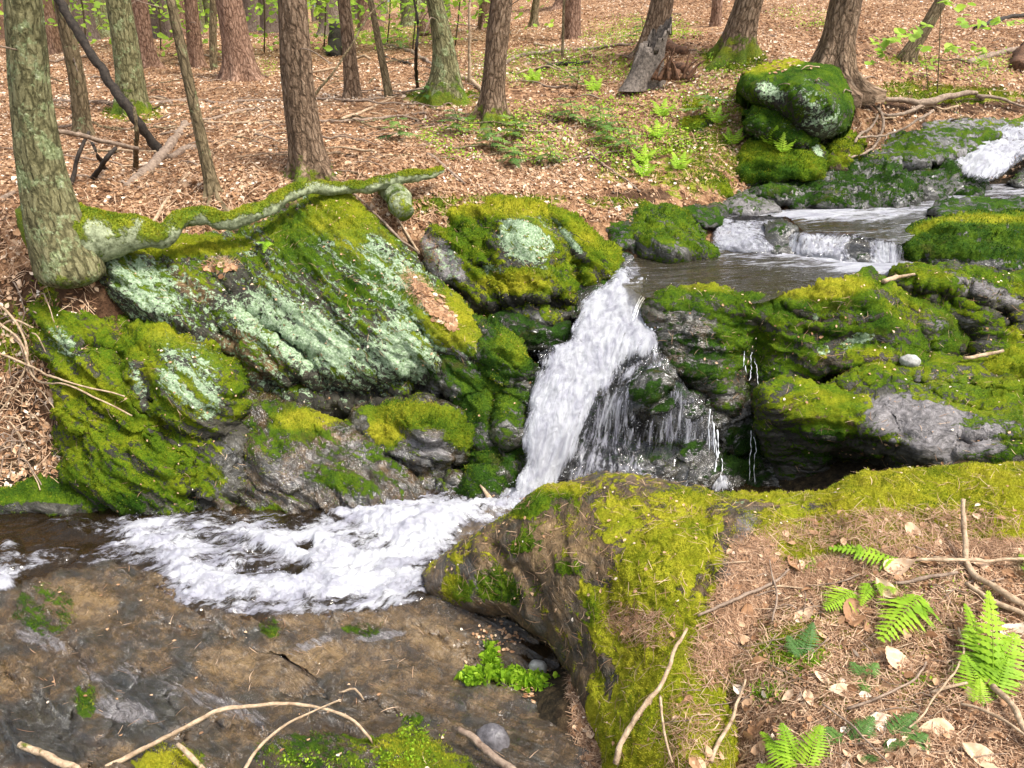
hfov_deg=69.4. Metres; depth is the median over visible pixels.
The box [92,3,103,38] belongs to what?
tree
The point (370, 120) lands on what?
twig
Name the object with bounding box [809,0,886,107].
tree
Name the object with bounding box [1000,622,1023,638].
fallen leaf
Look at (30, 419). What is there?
vine stem
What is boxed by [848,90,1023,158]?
tangled roots
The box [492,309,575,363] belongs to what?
boulder
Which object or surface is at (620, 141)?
hemlock seedling
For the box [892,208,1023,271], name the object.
boulder
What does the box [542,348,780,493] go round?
boulder
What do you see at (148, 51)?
tree
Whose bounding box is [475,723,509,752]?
stone
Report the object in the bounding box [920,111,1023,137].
rock shelf
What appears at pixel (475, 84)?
dead branch
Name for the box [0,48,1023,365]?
ground moss
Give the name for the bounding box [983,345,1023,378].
boulder
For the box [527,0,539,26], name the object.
tree
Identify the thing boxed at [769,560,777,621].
dead twig
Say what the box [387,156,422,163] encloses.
twig
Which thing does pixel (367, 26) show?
tree
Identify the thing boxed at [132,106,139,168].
dead branch
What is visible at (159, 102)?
dead branch
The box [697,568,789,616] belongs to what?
dead twig
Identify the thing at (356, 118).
dead branch
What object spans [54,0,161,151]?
leaning pole
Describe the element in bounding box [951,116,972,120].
twig
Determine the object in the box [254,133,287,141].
dead branch
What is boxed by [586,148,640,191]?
dead branch
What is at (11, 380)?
vine stem
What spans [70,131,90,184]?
dead branch
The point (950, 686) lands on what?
dead twig
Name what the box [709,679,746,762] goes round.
dead twig
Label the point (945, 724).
fallen leaf
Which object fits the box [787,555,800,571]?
fallen leaf
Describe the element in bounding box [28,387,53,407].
vine stem
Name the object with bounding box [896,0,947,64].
tree
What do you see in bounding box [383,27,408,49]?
hemlock seedling
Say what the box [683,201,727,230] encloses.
boulder
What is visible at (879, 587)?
fern
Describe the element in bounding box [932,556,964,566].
dead twig
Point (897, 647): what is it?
dead twig
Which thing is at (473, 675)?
leafy green plants
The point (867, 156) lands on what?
boulder
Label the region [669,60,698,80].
wood chunk
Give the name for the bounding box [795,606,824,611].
dead twig
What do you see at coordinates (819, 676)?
fallen leaf
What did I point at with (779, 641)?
ground moss
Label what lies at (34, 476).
vine stem
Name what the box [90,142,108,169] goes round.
dead branch
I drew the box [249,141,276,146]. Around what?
twig
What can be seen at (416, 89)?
dead branch
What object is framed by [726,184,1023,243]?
pool
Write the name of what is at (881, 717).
fallen leaf
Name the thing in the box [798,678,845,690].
dead twig
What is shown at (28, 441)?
vine stem
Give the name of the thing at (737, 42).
tree
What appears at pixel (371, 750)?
moss patch
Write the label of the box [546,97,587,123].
hemlock seedling
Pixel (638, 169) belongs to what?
fern
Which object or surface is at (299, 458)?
boulder
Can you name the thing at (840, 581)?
dead twig
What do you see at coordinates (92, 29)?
tree
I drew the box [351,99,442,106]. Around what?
dead branch
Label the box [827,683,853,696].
fallen leaf
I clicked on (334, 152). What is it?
dead branch
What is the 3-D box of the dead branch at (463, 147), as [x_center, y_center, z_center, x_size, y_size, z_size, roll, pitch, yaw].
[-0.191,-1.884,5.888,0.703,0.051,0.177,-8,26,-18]
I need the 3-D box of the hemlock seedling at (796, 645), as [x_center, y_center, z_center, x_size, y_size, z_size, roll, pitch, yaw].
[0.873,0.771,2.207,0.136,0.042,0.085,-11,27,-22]
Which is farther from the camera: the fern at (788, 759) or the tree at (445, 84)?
the tree at (445, 84)
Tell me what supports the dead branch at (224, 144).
on the ground
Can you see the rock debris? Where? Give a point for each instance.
(523, 498)
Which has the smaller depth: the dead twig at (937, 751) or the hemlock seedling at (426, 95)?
the dead twig at (937, 751)
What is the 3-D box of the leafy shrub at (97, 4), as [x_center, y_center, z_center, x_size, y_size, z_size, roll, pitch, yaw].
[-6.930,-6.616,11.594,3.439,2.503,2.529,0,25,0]
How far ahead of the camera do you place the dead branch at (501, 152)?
5.88 m
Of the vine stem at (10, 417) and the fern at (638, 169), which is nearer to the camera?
the vine stem at (10, 417)
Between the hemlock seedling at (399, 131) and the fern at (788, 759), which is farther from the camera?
the hemlock seedling at (399, 131)
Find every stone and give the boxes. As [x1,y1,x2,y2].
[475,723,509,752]
[528,659,546,672]
[899,354,920,366]
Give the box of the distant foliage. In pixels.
[0,0,473,28]
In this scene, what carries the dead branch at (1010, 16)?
on the ground
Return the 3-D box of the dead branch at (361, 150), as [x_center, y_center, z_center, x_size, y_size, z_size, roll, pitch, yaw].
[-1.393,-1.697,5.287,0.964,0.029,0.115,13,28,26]
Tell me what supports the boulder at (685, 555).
on the ground
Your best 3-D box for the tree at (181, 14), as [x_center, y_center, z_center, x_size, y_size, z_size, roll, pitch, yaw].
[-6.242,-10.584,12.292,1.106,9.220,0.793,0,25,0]
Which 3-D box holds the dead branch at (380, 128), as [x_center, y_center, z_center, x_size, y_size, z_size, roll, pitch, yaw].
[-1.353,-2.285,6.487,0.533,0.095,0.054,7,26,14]
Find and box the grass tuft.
[741,557,934,706]
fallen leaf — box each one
[741,602,752,621]
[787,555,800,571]
[794,607,814,621]
[803,690,813,705]
[815,671,831,683]
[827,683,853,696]
[843,598,866,626]
[871,712,886,730]
[875,577,897,597]
[883,558,915,574]
[885,646,913,671]
[904,522,921,536]
[918,717,954,738]
[961,742,1003,767]
[971,558,992,570]
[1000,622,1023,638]
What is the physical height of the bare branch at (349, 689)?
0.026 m
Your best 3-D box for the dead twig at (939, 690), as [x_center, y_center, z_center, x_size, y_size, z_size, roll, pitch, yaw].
[1.161,0.788,1.989,0.044,0.027,0.467,21,32,37]
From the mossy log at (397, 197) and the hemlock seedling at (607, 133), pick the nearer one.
the mossy log at (397, 197)
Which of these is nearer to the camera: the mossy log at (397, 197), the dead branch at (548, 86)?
the mossy log at (397, 197)
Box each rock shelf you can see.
[869,122,1002,171]
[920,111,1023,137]
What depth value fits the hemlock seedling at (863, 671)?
2.09 m
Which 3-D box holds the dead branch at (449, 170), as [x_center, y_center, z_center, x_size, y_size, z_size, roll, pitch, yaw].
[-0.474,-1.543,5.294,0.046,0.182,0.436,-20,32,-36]
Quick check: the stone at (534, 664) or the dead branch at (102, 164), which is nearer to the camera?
the stone at (534, 664)
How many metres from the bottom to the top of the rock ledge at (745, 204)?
0.459 m
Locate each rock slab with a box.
[546,203,624,285]
[571,252,635,324]
[926,195,1023,217]
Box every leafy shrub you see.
[43,0,165,43]
[74,0,275,56]
[76,0,265,49]
[169,0,328,52]
[248,0,399,49]
[257,0,450,54]
[321,0,450,41]
[322,0,475,48]
[379,0,529,45]
[411,0,553,26]
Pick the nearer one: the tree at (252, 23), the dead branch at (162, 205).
the dead branch at (162, 205)
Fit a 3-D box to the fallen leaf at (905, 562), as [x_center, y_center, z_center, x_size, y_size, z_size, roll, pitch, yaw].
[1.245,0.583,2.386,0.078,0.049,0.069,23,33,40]
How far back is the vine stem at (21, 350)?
4.05 m
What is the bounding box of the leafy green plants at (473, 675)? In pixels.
[453,634,559,692]
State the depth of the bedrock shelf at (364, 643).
2.81 m
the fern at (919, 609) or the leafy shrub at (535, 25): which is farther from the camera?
the leafy shrub at (535, 25)
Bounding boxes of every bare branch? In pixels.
[17,741,80,767]
[105,702,372,765]
[175,742,204,767]
[244,699,340,767]
[339,688,363,699]
[479,484,491,497]
[881,273,914,283]
[963,349,1003,359]
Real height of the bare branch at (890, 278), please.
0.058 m
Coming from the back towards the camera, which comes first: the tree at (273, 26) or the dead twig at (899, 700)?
the tree at (273, 26)
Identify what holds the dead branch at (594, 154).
on the ground
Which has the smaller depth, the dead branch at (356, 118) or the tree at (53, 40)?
the dead branch at (356, 118)
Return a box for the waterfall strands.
[632,296,757,491]
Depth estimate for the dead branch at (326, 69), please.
9.24 m
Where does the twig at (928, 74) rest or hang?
on the ground
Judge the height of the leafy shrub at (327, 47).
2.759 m
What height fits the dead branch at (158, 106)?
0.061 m
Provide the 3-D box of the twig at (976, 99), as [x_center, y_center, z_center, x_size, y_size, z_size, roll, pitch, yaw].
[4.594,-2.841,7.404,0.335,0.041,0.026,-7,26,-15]
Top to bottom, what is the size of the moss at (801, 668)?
0.106 m
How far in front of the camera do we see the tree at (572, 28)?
10.67 m
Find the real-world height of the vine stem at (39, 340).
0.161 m
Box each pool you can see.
[616,234,933,303]
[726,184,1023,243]
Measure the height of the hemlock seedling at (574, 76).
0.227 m
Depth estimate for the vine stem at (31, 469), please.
3.98 m
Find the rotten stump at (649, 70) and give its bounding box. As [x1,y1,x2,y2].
[618,17,705,91]
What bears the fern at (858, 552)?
on the boulder at (685, 555)
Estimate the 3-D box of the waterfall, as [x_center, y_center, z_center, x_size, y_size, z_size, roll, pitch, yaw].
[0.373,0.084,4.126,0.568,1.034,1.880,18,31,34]
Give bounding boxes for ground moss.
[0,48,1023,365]
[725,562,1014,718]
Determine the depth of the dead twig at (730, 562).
2.48 m
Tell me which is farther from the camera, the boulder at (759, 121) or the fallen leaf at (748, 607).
the boulder at (759, 121)
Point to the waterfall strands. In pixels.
(651, 329)
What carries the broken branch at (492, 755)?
on the bedrock shelf at (364, 643)
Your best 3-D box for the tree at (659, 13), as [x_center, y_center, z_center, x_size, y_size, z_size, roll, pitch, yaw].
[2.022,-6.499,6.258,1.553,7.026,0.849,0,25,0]
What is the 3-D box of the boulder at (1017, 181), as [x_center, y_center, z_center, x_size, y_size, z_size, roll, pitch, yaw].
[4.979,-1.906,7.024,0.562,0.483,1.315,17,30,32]
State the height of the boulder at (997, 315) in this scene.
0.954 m
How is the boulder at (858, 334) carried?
on the ground
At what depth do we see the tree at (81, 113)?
5.79 m
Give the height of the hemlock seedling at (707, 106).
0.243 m
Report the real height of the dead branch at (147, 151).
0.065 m
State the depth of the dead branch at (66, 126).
6.13 m
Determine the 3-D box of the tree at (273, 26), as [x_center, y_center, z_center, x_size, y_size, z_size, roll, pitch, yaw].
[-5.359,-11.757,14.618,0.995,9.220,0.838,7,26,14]
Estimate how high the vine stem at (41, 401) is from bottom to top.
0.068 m
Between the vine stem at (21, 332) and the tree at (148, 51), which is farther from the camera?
the tree at (148, 51)
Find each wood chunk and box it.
[665,39,688,54]
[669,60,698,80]
[670,69,680,78]
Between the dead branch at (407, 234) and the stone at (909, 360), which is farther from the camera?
the dead branch at (407, 234)
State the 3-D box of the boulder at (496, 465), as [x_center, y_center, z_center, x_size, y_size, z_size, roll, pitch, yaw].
[-0.289,0.297,4.681,0.998,1.591,1.622,0,25,0]
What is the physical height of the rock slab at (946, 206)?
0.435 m
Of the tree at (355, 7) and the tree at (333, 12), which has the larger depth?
the tree at (355, 7)
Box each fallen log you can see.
[123,120,188,187]
[167,144,196,159]
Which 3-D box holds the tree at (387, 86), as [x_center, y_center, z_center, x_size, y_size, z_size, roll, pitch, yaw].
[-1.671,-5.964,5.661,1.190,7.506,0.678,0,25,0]
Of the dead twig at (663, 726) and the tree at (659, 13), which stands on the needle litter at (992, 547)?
the dead twig at (663, 726)
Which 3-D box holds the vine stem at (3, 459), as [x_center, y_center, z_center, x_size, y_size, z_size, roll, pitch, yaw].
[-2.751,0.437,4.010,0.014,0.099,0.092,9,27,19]
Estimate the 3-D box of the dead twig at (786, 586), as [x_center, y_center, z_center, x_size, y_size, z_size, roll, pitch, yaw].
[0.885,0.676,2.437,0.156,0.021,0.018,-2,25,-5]
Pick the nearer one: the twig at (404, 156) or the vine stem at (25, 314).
the vine stem at (25, 314)
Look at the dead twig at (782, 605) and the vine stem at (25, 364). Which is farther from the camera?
the vine stem at (25, 364)
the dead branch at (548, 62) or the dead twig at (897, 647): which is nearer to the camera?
the dead twig at (897, 647)
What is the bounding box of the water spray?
[0,268,712,600]
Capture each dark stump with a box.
[326,21,341,56]
[1008,41,1023,71]
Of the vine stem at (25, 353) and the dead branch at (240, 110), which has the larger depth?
the dead branch at (240, 110)
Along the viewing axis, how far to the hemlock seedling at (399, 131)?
5.80 m
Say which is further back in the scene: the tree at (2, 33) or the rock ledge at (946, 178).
the tree at (2, 33)
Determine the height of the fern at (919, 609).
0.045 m
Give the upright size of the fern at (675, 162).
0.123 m
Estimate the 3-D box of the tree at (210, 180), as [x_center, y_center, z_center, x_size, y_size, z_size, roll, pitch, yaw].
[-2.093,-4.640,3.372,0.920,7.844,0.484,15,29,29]
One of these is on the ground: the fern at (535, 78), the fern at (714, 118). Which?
the fern at (535, 78)
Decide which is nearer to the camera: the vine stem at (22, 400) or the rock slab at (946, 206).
the vine stem at (22, 400)
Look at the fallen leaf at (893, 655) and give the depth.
2.12 m
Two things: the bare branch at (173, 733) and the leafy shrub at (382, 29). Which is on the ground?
the leafy shrub at (382, 29)
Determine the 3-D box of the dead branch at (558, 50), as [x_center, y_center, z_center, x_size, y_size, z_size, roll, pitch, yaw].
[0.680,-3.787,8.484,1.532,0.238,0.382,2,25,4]
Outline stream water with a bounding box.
[0,479,561,615]
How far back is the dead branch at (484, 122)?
6.27 m
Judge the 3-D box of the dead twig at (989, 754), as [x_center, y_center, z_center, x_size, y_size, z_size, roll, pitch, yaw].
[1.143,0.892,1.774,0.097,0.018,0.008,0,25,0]
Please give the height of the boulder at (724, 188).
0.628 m
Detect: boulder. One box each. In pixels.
[27,301,251,532]
[99,181,482,420]
[198,387,432,538]
[347,392,475,497]
[412,300,540,524]
[420,192,580,326]
[421,461,1023,767]
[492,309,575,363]
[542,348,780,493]
[606,213,635,253]
[627,200,720,262]
[641,265,971,459]
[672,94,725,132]
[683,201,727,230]
[701,162,733,197]
[735,137,829,187]
[736,57,854,144]
[741,104,820,149]
[751,349,1023,479]
[761,218,798,254]
[824,129,867,170]
[838,235,877,262]
[859,146,878,160]
[883,261,1023,355]
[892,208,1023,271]
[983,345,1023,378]
[1007,167,1023,188]
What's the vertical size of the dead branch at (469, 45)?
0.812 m
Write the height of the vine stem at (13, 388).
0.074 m
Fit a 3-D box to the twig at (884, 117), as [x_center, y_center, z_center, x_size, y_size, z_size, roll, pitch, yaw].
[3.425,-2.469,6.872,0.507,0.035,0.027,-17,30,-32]
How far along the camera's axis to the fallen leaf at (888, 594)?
2.33 m
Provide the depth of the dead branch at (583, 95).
7.00 m
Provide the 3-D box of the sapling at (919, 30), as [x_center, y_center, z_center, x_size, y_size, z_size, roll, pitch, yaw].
[3.596,-2.833,6.430,1.198,0.526,0.714,0,25,0]
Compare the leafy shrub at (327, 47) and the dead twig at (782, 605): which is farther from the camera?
the leafy shrub at (327, 47)
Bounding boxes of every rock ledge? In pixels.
[0,473,109,523]
[722,189,782,225]
[746,179,850,208]
[804,156,924,208]
[909,158,991,200]
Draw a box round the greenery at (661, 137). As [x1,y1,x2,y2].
[255,3,1020,686]
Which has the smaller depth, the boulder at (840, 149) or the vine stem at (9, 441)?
the vine stem at (9, 441)
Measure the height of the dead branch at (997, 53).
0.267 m
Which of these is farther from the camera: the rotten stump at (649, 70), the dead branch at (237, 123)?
the rotten stump at (649, 70)
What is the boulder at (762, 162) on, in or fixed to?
on the rock ledge at (795, 194)
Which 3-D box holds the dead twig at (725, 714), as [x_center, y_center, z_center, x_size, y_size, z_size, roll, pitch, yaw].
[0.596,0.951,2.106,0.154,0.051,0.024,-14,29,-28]
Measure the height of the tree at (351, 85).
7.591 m
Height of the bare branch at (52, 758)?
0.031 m
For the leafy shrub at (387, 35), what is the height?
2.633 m
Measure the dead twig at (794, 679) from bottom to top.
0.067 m
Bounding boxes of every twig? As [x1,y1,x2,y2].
[97,126,120,131]
[159,132,185,134]
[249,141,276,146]
[257,124,285,130]
[355,161,389,170]
[356,119,384,122]
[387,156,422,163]
[390,115,419,120]
[613,628,687,764]
[659,695,672,762]
[659,719,708,723]
[687,714,711,730]
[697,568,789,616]
[706,714,741,724]
[707,561,748,565]
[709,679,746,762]
[741,635,796,646]
[754,590,789,598]
[754,605,789,608]
[763,585,802,591]
[766,603,796,612]
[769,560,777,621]
[769,664,795,676]
[770,644,819,648]
[774,673,818,689]
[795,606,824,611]
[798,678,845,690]
[808,637,829,657]
[817,575,858,584]
[822,703,888,763]
[847,661,926,709]
[866,117,895,119]
[870,698,926,700]
[870,707,928,714]
[876,642,912,659]
[894,571,957,584]
[906,692,937,699]
[908,627,964,727]
[912,72,930,75]
[913,557,1023,562]
[919,748,961,751]
[928,583,950,602]
[930,681,967,693]
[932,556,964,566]
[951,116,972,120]
[957,98,984,101]
[960,702,1023,735]
[961,498,1023,607]
[964,582,1023,616]
[968,753,1008,759]
[980,578,1004,589]
[990,683,1023,732]
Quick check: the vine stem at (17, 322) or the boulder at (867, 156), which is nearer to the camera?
the vine stem at (17, 322)
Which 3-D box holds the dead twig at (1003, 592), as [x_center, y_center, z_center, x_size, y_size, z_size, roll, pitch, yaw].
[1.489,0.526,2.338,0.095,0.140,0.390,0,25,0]
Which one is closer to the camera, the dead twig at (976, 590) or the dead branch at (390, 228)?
the dead twig at (976, 590)
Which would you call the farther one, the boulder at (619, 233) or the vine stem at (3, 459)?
the boulder at (619, 233)
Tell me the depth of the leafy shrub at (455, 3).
10.71 m
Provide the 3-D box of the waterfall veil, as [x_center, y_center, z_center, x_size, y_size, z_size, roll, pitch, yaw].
[0.741,0.195,4.163,0.949,0.719,0.587,0,25,0]
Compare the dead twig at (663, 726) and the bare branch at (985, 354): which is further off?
the bare branch at (985, 354)
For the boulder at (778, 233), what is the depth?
5.18 m
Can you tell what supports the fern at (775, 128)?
on the boulder at (759, 121)
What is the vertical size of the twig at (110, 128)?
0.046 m
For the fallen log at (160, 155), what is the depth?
5.57 m
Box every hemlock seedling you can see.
[377,115,419,140]
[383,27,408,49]
[414,80,428,98]
[439,108,479,131]
[472,126,507,151]
[491,115,536,139]
[496,141,530,167]
[532,141,565,164]
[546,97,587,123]
[562,67,585,88]
[583,104,626,131]
[586,121,627,142]
[598,126,641,151]
[620,18,644,37]
[675,90,730,117]
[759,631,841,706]
[784,622,819,657]
[824,712,930,765]
[847,662,880,691]
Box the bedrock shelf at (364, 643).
[0,559,589,767]
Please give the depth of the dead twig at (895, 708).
1.94 m
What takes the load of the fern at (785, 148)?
on the boulder at (762, 162)
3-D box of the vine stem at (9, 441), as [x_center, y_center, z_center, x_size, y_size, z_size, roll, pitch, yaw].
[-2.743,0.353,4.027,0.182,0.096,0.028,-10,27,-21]
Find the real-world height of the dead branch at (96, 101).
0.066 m
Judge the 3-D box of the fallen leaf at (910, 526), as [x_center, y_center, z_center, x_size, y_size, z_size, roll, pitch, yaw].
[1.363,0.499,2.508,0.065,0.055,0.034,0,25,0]
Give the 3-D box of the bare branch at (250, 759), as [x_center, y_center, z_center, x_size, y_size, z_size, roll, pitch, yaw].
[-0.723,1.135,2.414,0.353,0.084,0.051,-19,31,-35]
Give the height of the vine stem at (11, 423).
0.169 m
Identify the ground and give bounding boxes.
[0,0,1023,767]
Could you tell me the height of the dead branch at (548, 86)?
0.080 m
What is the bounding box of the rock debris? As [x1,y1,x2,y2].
[33,194,1023,767]
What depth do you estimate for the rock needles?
2.78 m
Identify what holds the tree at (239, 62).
on the ground
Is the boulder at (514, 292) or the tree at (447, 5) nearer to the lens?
the boulder at (514, 292)
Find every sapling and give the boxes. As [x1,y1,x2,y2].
[864,0,1023,91]
[868,25,988,90]
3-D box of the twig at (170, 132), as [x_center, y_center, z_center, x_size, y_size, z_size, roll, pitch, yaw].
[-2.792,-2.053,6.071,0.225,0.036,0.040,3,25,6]
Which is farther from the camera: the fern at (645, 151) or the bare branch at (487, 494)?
the fern at (645, 151)
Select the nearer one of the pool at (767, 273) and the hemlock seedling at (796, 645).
the hemlock seedling at (796, 645)
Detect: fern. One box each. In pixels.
[257,241,273,252]
[522,68,540,82]
[584,76,602,90]
[630,143,656,162]
[631,158,657,176]
[643,119,668,137]
[653,98,676,115]
[671,151,691,169]
[704,105,729,122]
[723,126,745,144]
[756,723,831,767]
[760,125,786,144]
[773,132,795,151]
[821,580,898,613]
[828,543,897,570]
[875,594,941,641]
[948,590,1023,705]
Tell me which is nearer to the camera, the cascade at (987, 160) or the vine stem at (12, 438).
the vine stem at (12, 438)
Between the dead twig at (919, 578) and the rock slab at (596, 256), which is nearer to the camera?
the dead twig at (919, 578)
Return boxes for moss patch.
[256,713,456,767]
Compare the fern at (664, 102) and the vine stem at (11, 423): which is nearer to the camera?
the vine stem at (11, 423)
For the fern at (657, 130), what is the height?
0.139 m
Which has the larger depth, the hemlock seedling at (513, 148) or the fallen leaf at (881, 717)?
the hemlock seedling at (513, 148)
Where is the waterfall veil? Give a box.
[570,362,729,490]
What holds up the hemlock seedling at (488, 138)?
on the ground
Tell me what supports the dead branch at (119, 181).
on the ground
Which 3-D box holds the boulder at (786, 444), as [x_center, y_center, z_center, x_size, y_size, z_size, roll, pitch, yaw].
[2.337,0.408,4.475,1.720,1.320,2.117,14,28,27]
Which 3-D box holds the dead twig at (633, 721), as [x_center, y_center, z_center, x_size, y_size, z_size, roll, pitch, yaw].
[0.432,0.939,2.223,0.044,0.230,0.404,20,32,36]
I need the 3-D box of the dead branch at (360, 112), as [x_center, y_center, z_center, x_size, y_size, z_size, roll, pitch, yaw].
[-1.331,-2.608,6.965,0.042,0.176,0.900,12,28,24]
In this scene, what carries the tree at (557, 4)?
on the ground
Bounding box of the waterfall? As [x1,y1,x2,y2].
[454,266,659,542]
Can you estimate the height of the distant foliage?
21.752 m
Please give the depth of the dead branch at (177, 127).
6.22 m
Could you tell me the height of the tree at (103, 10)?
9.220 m
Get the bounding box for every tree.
[0,0,4,37]
[0,0,444,288]
[43,0,62,54]
[53,0,95,136]
[70,0,100,40]
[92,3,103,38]
[94,0,110,37]
[105,0,161,115]
[131,0,166,68]
[148,0,170,39]
[166,0,238,233]
[169,0,204,38]
[184,0,208,68]
[198,0,205,28]
[202,0,218,27]
[209,0,217,69]
[215,0,265,81]
[242,0,259,31]
[258,0,278,33]
[277,0,355,208]
[310,0,315,20]
[316,0,339,36]
[337,0,362,98]
[352,0,357,18]
[355,0,385,32]
[367,0,393,97]
[400,0,422,27]
[413,0,477,109]
[443,0,451,17]
[454,0,518,138]
[476,0,489,29]
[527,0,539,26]
[549,0,562,10]
[559,0,581,40]
[561,0,564,56]
[627,0,673,60]
[705,0,763,71]
[708,0,722,26]
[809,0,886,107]
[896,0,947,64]
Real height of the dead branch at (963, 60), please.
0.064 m
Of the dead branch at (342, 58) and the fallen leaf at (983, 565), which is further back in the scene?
the dead branch at (342, 58)
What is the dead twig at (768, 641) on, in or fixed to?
on the needle litter at (992, 547)
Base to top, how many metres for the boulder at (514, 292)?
1.202 m
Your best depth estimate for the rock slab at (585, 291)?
4.69 m
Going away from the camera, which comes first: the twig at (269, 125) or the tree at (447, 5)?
the twig at (269, 125)
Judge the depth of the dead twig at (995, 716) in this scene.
1.86 m
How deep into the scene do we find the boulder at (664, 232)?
5.01 m
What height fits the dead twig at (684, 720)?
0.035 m
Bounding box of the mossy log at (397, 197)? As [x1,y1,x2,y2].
[378,183,413,220]
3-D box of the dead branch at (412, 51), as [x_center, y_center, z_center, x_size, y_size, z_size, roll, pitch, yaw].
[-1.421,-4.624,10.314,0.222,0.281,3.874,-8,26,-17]
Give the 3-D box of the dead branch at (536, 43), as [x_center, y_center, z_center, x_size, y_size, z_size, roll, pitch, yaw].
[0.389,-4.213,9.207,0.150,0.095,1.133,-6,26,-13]
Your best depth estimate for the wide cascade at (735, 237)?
5.06 m
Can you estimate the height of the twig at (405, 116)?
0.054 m
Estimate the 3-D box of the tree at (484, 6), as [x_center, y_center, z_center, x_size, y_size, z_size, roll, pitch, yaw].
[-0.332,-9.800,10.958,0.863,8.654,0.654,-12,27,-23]
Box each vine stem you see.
[0,304,28,411]
[0,316,27,336]
[0,319,33,327]
[0,323,132,415]
[0,352,124,396]
[0,386,28,399]
[0,393,17,405]
[0,416,20,421]
[0,440,21,448]
[1,454,10,471]
[4,370,26,401]
[5,429,32,444]
[6,420,28,455]
[11,426,19,453]
[12,281,24,313]
[13,339,28,369]
[17,440,40,452]
[17,458,41,484]
[18,446,24,467]
[21,310,36,326]
[21,394,32,412]
[23,458,40,489]
[27,414,39,427]
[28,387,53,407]
[31,332,45,351]
[32,398,49,412]
[40,293,54,322]
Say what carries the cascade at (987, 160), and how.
on the ground
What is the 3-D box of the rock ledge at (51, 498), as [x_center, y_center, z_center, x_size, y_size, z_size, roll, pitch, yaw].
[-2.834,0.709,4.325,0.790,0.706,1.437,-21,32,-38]
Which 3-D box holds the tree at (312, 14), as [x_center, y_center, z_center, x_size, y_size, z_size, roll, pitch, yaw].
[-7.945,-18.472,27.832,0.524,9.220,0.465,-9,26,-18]
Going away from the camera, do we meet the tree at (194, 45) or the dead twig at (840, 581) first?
the dead twig at (840, 581)
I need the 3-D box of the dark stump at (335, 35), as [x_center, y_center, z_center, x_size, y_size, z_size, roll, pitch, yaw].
[-2.685,-5.165,11.236,0.242,0.641,0.982,-3,25,-6]
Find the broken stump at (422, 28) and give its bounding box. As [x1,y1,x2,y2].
[419,6,430,35]
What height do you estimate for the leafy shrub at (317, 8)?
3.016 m
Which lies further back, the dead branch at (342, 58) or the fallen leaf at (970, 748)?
the dead branch at (342, 58)
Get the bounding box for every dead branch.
[0,147,96,160]
[0,190,15,202]
[10,123,71,128]
[49,55,87,62]
[53,98,280,104]
[58,129,138,149]
[63,148,155,152]
[69,174,141,188]
[70,100,109,106]
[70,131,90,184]
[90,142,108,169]
[90,146,116,179]
[92,121,177,129]
[109,103,186,108]
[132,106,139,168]
[153,125,217,129]
[153,164,199,220]
[164,118,207,126]
[203,120,283,124]
[208,105,282,120]
[210,133,245,152]
[238,151,340,156]
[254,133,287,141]
[265,67,334,73]
[273,140,374,151]
[315,0,386,94]
[316,96,383,101]
[319,112,426,122]
[322,135,382,147]
[329,118,385,129]
[337,54,370,62]
[340,95,398,118]
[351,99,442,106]
[353,193,420,254]
[361,87,423,92]
[366,55,431,64]
[383,42,431,63]
[385,55,430,68]
[387,204,419,252]
[398,143,429,146]
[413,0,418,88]
[426,152,465,183]
[433,151,523,160]
[442,117,525,126]
[447,144,532,149]
[461,74,480,90]
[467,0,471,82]
[501,125,579,131]
[506,43,635,63]
[516,65,587,74]
[516,79,568,88]
[534,41,555,48]
[536,60,589,70]
[540,56,580,82]
[561,94,599,98]
[561,146,640,161]
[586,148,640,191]
[922,105,958,109]
[924,58,970,63]
[967,46,1018,64]
[973,13,1023,29]
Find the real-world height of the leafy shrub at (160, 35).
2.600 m
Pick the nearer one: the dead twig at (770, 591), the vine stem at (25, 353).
the dead twig at (770, 591)
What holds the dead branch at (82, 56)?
on the ground
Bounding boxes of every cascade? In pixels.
[711,215,900,262]
[955,122,1023,179]
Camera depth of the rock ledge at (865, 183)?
5.96 m
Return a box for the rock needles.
[8,195,1023,767]
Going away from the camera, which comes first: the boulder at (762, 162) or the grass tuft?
the grass tuft
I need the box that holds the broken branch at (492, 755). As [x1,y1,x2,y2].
[457,726,515,767]

